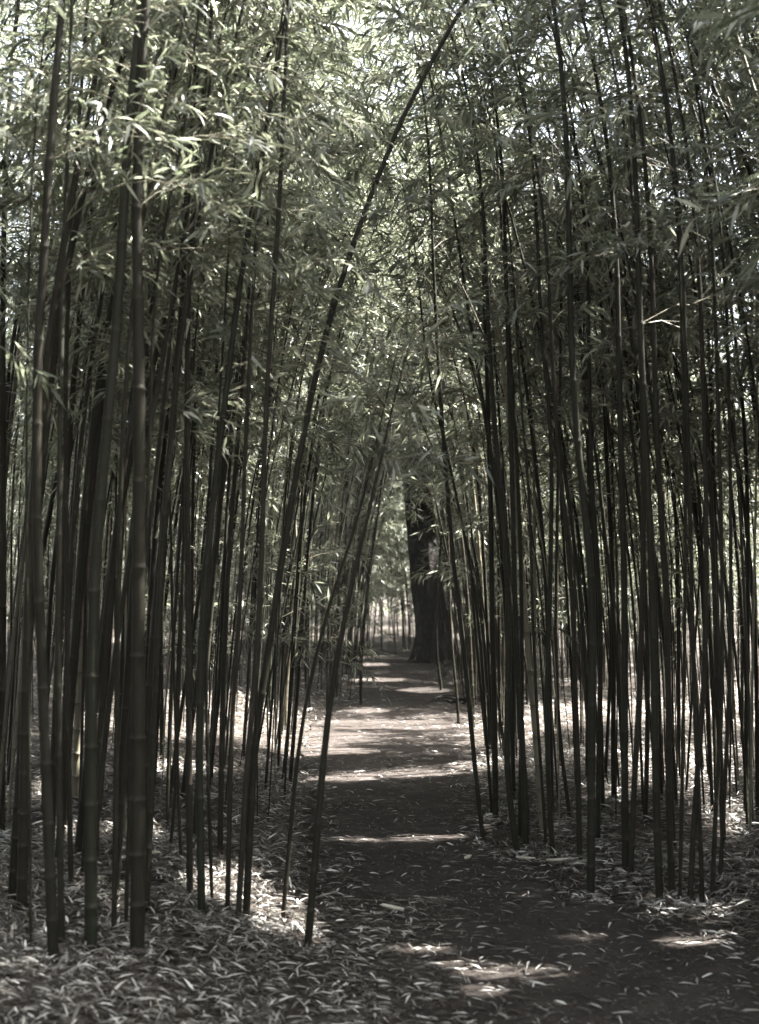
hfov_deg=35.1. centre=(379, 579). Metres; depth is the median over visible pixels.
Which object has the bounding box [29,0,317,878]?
bamboo
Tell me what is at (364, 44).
bamboo
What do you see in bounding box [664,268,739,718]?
bamboo
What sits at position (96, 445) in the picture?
bamboo
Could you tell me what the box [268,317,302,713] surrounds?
bamboo
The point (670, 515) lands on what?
bamboo
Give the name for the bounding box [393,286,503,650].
bamboo
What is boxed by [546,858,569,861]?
culm sheath
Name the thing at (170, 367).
bamboo
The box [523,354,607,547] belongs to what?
bamboo
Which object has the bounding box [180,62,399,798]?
bamboo
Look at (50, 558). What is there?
bamboo
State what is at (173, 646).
bamboo
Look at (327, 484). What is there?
bamboo
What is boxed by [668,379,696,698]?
bamboo
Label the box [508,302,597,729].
bamboo
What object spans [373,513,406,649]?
bamboo
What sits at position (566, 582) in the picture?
bamboo
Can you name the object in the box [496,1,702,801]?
bamboo
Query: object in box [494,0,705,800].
bamboo
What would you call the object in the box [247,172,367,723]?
bamboo
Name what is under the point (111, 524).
bamboo
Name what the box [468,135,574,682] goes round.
bamboo
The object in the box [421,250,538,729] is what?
bamboo
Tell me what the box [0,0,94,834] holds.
bamboo
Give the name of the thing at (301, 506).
bamboo
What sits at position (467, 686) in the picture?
bamboo
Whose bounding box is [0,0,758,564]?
sky
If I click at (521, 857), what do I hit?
culm sheath
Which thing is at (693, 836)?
bamboo
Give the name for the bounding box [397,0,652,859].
bamboo
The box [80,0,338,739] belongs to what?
bamboo
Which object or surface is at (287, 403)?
bamboo
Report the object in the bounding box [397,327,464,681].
bamboo
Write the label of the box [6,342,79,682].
bamboo
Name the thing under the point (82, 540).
bamboo
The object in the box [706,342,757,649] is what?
bamboo
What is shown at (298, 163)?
bamboo
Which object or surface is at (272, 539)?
bamboo
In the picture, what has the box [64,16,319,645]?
bamboo
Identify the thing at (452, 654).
bamboo
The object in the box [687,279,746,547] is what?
bamboo
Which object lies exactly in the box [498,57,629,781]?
bamboo
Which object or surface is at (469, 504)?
bamboo
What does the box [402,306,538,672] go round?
bamboo
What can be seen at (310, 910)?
bamboo
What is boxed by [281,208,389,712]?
bamboo
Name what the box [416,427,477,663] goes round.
bamboo
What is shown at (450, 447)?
bamboo
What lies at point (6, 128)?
bamboo
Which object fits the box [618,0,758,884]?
bamboo
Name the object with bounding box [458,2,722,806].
bamboo
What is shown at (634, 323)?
bamboo
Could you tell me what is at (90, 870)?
bamboo
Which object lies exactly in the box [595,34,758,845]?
bamboo
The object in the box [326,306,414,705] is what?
bamboo
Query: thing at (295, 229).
bamboo
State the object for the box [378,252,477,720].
bamboo
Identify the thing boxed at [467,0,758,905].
bamboo
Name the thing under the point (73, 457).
bamboo
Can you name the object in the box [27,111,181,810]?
bamboo
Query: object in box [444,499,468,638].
bamboo
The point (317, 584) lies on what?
bamboo
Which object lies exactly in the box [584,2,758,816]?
bamboo
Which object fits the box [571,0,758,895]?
bamboo
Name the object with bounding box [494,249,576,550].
bamboo
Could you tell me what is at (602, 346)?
bamboo
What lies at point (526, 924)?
path
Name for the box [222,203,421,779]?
bamboo
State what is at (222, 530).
bamboo
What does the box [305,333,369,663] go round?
bamboo
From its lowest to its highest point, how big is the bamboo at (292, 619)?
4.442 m
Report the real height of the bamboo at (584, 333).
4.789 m
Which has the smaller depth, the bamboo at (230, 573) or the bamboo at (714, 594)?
the bamboo at (714, 594)
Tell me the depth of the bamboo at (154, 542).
7.44 m
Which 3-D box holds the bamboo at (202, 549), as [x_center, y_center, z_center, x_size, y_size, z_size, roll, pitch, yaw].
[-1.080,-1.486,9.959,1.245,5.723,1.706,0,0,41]
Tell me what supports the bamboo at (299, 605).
on the ground
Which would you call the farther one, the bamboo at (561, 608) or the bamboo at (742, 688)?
the bamboo at (561, 608)
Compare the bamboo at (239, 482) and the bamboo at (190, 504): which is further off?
the bamboo at (190, 504)
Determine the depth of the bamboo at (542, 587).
13.01 m
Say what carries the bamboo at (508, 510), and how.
on the ground
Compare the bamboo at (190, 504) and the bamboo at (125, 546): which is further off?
the bamboo at (190, 504)
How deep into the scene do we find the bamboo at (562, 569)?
17.54 m
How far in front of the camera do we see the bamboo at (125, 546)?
6.19 m
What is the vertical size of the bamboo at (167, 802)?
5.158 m
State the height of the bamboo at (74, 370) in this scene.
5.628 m
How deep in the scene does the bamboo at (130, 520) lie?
12.91 m
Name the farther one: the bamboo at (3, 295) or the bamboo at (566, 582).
the bamboo at (566, 582)
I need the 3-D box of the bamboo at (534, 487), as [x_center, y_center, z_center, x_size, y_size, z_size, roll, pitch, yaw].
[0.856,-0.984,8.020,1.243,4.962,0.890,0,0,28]
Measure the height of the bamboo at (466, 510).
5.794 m
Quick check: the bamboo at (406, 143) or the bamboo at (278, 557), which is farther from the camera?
the bamboo at (278, 557)
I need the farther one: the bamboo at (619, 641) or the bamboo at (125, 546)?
the bamboo at (619, 641)
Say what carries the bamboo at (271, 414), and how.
on the ground
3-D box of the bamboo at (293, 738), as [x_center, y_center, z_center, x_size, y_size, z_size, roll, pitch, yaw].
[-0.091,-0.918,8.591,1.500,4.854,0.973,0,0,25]
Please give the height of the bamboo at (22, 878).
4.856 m
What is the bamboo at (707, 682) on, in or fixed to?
on the ground
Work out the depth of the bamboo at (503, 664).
12.54 m
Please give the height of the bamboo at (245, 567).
5.537 m
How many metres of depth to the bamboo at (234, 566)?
24.06 m
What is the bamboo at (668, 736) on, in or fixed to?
on the ground
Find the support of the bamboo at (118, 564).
on the ground
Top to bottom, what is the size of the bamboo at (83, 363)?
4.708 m
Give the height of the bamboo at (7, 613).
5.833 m
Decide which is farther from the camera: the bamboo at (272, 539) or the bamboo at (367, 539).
the bamboo at (367, 539)
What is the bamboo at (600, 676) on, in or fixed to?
on the ground
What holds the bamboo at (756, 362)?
on the ground
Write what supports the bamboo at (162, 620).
on the ground
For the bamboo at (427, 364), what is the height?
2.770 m
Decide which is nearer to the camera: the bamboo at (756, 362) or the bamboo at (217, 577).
the bamboo at (756, 362)
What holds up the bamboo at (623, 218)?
on the ground
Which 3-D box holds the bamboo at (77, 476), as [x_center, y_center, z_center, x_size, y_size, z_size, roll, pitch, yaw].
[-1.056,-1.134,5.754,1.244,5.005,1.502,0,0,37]
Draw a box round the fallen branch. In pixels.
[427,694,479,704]
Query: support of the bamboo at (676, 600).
on the ground
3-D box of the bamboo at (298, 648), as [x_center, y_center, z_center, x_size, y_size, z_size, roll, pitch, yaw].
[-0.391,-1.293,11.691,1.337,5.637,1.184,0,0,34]
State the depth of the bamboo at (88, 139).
6.66 m
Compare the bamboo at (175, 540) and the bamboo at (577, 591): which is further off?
the bamboo at (577, 591)
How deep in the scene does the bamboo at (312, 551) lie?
19.81 m
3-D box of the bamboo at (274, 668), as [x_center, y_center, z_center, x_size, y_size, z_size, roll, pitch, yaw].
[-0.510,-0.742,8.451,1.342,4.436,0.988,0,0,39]
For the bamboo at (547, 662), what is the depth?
6.48 m
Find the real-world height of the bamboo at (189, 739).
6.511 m
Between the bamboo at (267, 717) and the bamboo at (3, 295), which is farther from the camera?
the bamboo at (267, 717)
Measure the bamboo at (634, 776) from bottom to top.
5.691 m
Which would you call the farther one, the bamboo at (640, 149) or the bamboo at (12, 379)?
the bamboo at (12, 379)
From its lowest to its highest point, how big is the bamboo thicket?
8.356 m
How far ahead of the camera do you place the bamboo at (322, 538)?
23.85 m
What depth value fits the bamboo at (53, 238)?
5.91 m
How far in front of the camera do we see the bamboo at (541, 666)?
10.45 m
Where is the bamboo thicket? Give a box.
[0,0,758,837]
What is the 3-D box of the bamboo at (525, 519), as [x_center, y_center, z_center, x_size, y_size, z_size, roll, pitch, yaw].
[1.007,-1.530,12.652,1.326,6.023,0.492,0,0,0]
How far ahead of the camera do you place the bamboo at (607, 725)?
8.70 m
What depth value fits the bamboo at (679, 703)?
8.65 m
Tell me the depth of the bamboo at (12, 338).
7.31 m
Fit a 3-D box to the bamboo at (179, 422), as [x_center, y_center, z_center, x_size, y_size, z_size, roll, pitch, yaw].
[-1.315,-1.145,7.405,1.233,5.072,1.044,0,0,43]
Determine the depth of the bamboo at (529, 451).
8.01 m
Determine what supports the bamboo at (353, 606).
on the ground
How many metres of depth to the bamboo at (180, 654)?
5.86 m
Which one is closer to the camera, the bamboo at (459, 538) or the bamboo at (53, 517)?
the bamboo at (53, 517)
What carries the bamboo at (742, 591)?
on the ground
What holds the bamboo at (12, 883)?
on the ground
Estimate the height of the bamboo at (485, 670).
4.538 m
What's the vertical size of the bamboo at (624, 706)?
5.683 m
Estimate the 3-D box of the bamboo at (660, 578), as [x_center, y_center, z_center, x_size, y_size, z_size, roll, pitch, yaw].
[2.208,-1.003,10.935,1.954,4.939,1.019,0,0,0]
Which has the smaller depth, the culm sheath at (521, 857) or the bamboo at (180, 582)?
the culm sheath at (521, 857)
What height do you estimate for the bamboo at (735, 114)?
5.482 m
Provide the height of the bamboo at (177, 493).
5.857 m
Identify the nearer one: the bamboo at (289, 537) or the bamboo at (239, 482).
the bamboo at (239, 482)
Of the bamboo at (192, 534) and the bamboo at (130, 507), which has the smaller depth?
the bamboo at (192, 534)
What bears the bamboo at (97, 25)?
on the ground
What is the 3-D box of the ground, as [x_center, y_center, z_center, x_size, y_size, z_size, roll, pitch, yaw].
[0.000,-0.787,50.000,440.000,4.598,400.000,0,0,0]
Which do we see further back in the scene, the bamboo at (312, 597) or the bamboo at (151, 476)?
the bamboo at (312, 597)
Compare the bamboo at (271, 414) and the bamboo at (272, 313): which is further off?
the bamboo at (271, 414)
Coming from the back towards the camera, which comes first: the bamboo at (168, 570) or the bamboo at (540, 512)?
the bamboo at (168, 570)
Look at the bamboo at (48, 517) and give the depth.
7.71 m
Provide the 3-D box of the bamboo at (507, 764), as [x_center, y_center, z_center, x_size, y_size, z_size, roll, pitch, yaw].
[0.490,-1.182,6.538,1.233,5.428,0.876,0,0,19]
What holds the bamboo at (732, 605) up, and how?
on the ground
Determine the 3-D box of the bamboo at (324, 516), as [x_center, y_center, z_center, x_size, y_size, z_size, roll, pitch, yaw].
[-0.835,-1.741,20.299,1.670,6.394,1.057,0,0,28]
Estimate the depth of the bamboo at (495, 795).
7.41 m
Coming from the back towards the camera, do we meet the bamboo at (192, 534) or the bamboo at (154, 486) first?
the bamboo at (192, 534)
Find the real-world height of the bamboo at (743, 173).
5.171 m
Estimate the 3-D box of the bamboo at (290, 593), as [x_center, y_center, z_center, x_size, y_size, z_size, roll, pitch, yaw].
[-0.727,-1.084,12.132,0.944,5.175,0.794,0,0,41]
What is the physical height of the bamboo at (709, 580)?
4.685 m
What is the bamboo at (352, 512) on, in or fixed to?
on the ground
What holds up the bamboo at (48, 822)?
on the ground
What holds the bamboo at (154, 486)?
on the ground
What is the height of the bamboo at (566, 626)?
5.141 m
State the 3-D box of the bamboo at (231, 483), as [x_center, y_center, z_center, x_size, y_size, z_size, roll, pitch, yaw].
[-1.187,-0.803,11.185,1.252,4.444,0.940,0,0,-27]
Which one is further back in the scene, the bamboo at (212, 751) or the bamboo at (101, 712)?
the bamboo at (212, 751)
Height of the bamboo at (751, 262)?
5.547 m
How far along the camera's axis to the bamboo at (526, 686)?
13.53 m
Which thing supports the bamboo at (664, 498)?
on the ground
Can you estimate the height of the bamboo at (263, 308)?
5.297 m
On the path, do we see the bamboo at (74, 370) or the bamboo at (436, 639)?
the bamboo at (436, 639)
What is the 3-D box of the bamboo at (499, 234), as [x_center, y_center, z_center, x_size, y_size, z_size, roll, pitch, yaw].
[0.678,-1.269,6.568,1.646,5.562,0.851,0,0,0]
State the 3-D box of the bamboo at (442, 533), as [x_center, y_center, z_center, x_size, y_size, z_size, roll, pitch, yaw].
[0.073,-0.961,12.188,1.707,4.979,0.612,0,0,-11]
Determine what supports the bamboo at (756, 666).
on the ground
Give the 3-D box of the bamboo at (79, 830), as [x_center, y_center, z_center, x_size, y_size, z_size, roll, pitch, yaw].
[-0.619,-1.106,5.817,1.316,4.968,1.198,0,0,-41]
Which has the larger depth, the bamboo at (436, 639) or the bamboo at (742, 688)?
the bamboo at (436, 639)
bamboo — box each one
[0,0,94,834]
[0,0,124,496]
[0,0,147,820]
[0,0,203,965]
[0,0,209,843]
[0,0,211,800]
[0,0,237,949]
[0,0,240,903]
[0,0,241,950]
[0,0,252,891]
[0,0,254,868]
[0,0,280,915]
[0,0,280,959]
[0,0,290,845]
[0,0,292,957]
[0,0,311,858]
[0,0,344,929]
[0,1,115,488]
[0,1,127,413]
[0,1,131,444]
[0,1,244,798]
[0,2,209,482]
[0,10,45,316]
[6,1,217,802]
[6,25,197,639]
[6,98,106,768]
[6,119,107,741]
[6,130,273,785]
[6,235,52,616]
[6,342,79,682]
[6,426,54,604]
[10,0,268,837]
[12,228,84,652]
[13,370,122,696]
[24,279,198,622]
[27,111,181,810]
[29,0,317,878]
[34,0,268,838]
[42,28,224,612]
[44,0,307,816]
[44,1,217,335]
[53,25,259,804]
[58,0,353,899]
[62,0,386,939]
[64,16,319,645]
[64,102,233,588]
[69,162,231,605]
[70,1,325,830]
[70,26,223,588]
[71,0,287,497]
[72,4,320,852]
[73,5,321,856]
[79,0,268,860]
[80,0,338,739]
[80,5,355,743]
[82,0,279,831]
[86,0,274,845]
[92,0,362,895]
[96,0,388,764]
[106,0,359,912]
[107,457,178,600]
[109,13,382,719]
[112,0,355,905]
[116,0,329,859]
[116,2,311,788]
[117,453,205,556]
[122,0,373,841]
[122,161,291,643]
[123,329,229,636]
[127,0,395,912]
[143,2,365,791]
[145,16,292,692]
[146,0,401,923]
[151,0,403,914]
[151,264,257,705]
[157,0,421,808]
[158,101,332,690]
[159,219,288,678]
[161,54,309,693]
[167,32,425,771]
[171,1,334,854]
[174,503,264,663]
[176,0,529,923]
[179,297,297,674]
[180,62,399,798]
[194,457,275,678]
[195,30,413,759]
[196,2,411,745]
[200,198,354,747]
[204,291,285,708]
[220,467,253,619]
[222,155,396,789]
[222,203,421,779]
[233,107,383,755]
[236,221,423,771]
[242,83,339,560]
[242,107,424,752]
[245,99,383,742]
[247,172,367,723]
[256,195,395,692]
[256,259,343,674]
[262,105,447,786]
[265,458,317,618]
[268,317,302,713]
[271,303,376,681]
[278,207,394,639]
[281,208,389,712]
[281,293,494,924]
[282,331,359,733]
[283,7,636,812]
[284,263,325,729]
[285,462,326,631]
[286,275,503,949]
[290,165,406,738]
[293,406,354,663]
[297,423,349,658]
[301,461,341,577]
[305,274,408,697]
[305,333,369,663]
[308,0,525,839]
[313,448,350,658]
[321,0,575,821]
[321,295,393,679]
[325,377,381,556]
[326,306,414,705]
[337,367,419,674]
[352,269,474,728]
[354,0,615,836]
[359,269,431,704]
[362,0,606,762]
[366,0,634,845]
[367,482,402,651]
[368,189,517,754]
[370,0,576,854]
[373,220,503,743]
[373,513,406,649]
[374,198,459,723]
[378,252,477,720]
[388,201,544,688]
[388,261,528,665]
[389,17,565,820]
[392,0,619,846]
[393,282,490,748]
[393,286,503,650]
[396,75,579,801]
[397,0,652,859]
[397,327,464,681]
[398,234,544,655]
[398,417,460,553]
[399,0,635,841]
[399,74,624,788]
[399,326,461,689]
[399,421,476,668]
[400,1,593,791]
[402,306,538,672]
[404,231,496,670]
[405,291,517,697]
[412,83,668,724]
[413,214,599,742]
[415,0,698,843]
[416,1,609,814]
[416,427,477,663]
[419,1,654,822]
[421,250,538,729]
[425,149,530,607]
[428,64,603,801]
[429,0,625,857]
[432,152,585,731]
[434,328,521,708]
[437,249,486,710]
[440,0,694,895]
[441,348,508,609]
[443,273,567,708]
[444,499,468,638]
[453,249,582,657]
[457,12,681,810]
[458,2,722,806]
[466,61,693,821]
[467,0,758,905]
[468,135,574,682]
[469,3,678,754]
[472,148,682,637]
[473,0,758,849]
[476,308,543,737]
[477,1,739,735]
[479,0,697,876]
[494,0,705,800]
[494,98,676,788]
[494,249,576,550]
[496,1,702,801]
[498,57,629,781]
[500,561,504,706]
[505,0,758,898]
[507,475,614,600]
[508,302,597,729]
[509,0,758,879]
[510,0,758,899]
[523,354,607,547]
[524,480,584,675]
[525,181,693,679]
[527,28,693,779]
[528,424,563,681]
[531,0,758,894]
[549,340,632,720]
[554,0,758,908]
[555,239,741,781]
[566,2,758,825]
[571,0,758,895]
[572,89,758,814]
[576,76,683,726]
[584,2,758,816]
[586,139,733,588]
[587,2,753,662]
[587,103,758,781]
[591,334,680,648]
[593,460,665,702]
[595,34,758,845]
[596,105,758,814]
[597,409,711,616]
[602,82,758,793]
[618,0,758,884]
[634,553,636,674]
[638,0,758,637]
[644,0,753,766]
[644,0,758,837]
[647,400,739,719]
[655,201,677,708]
[659,169,744,690]
[662,94,758,210]
[664,197,758,721]
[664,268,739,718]
[666,453,690,715]
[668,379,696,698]
[672,261,758,743]
[675,107,755,483]
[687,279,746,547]
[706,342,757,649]
[739,258,757,275]
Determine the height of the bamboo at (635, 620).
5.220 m
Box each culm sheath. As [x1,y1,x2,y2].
[380,903,403,909]
[516,856,534,858]
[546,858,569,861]
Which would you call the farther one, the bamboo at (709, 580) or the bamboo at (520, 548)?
the bamboo at (709, 580)
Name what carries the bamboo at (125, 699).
on the ground
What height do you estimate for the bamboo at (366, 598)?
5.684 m
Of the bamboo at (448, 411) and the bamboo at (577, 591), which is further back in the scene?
the bamboo at (577, 591)
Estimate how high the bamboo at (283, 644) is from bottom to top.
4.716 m
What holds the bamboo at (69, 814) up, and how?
on the ground
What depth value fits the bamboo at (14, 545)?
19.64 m
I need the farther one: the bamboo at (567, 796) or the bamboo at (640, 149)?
the bamboo at (567, 796)
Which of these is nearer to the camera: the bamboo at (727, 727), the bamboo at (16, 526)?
the bamboo at (727, 727)
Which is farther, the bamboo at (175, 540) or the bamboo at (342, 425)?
the bamboo at (175, 540)
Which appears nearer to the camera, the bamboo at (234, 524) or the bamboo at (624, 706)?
the bamboo at (624, 706)
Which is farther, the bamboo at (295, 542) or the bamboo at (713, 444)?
the bamboo at (295, 542)
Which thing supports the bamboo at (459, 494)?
on the ground
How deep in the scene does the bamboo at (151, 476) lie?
7.92 m
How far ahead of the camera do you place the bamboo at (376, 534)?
24.77 m
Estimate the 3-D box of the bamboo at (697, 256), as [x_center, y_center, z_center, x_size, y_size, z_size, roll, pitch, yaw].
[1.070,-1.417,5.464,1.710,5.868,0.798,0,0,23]
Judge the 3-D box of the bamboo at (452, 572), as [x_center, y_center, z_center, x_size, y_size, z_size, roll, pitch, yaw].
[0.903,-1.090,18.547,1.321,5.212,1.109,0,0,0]
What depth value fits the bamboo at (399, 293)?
7.52 m
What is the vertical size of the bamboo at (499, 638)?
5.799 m
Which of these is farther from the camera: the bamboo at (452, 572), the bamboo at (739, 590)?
the bamboo at (452, 572)
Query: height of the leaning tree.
10.343 m
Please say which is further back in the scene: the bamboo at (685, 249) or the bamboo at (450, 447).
the bamboo at (450, 447)
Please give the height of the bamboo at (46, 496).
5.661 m
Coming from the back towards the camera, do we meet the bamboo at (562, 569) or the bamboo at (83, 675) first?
the bamboo at (562, 569)
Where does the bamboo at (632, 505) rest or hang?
on the ground
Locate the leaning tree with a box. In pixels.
[340,61,537,663]
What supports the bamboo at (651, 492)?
on the ground
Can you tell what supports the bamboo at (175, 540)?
on the ground
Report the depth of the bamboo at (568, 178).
5.62 m
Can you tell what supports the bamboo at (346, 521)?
on the ground
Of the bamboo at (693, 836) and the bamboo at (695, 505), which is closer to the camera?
the bamboo at (693, 836)
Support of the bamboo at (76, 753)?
on the ground
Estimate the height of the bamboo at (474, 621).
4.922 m
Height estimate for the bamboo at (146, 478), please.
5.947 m
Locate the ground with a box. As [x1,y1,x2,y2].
[0,566,758,1023]
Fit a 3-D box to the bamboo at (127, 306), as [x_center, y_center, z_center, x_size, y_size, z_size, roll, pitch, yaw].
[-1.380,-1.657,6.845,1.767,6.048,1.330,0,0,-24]
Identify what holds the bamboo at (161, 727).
on the ground
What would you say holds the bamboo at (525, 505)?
on the ground
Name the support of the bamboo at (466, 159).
on the ground
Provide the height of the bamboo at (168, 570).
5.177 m
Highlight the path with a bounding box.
[284,652,758,1023]
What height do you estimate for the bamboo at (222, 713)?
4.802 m
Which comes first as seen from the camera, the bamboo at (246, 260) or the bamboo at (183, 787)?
the bamboo at (246, 260)
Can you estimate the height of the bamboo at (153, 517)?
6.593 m
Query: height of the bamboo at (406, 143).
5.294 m
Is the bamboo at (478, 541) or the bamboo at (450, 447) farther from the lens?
the bamboo at (450, 447)
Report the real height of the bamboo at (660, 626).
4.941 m
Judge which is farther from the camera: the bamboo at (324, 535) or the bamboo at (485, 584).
the bamboo at (324, 535)
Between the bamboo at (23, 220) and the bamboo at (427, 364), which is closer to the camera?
the bamboo at (427, 364)
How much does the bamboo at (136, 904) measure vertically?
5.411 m
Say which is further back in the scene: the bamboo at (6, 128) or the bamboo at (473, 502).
the bamboo at (473, 502)
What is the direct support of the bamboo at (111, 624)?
on the ground
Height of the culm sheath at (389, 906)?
0.016 m
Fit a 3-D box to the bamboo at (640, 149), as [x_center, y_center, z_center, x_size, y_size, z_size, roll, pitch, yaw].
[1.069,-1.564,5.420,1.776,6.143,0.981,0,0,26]
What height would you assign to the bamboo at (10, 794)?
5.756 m
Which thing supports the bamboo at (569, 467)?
on the ground
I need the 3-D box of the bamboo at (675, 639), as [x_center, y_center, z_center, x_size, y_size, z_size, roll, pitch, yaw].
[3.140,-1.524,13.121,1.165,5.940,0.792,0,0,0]
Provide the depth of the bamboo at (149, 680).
5.45 m
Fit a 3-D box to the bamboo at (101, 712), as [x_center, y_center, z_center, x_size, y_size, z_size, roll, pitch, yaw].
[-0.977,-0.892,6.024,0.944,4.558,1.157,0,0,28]
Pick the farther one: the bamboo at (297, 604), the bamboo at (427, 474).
the bamboo at (427, 474)
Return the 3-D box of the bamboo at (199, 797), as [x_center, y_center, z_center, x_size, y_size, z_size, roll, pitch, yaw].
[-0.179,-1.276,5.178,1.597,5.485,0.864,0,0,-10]
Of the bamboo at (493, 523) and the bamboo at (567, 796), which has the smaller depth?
the bamboo at (567, 796)
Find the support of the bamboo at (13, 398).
on the ground
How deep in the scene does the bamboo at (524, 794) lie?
6.62 m
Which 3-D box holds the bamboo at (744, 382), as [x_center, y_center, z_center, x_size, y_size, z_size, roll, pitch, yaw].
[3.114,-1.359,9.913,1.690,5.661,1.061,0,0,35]
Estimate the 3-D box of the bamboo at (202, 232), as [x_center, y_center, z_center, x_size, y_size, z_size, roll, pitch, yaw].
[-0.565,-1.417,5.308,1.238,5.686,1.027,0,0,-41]
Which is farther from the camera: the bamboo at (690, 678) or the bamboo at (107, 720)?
the bamboo at (690, 678)
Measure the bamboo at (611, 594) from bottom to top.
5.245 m
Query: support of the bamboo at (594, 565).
on the ground
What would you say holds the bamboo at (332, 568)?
on the ground
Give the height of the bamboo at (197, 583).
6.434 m
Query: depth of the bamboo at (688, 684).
12.33 m
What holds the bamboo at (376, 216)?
on the ground

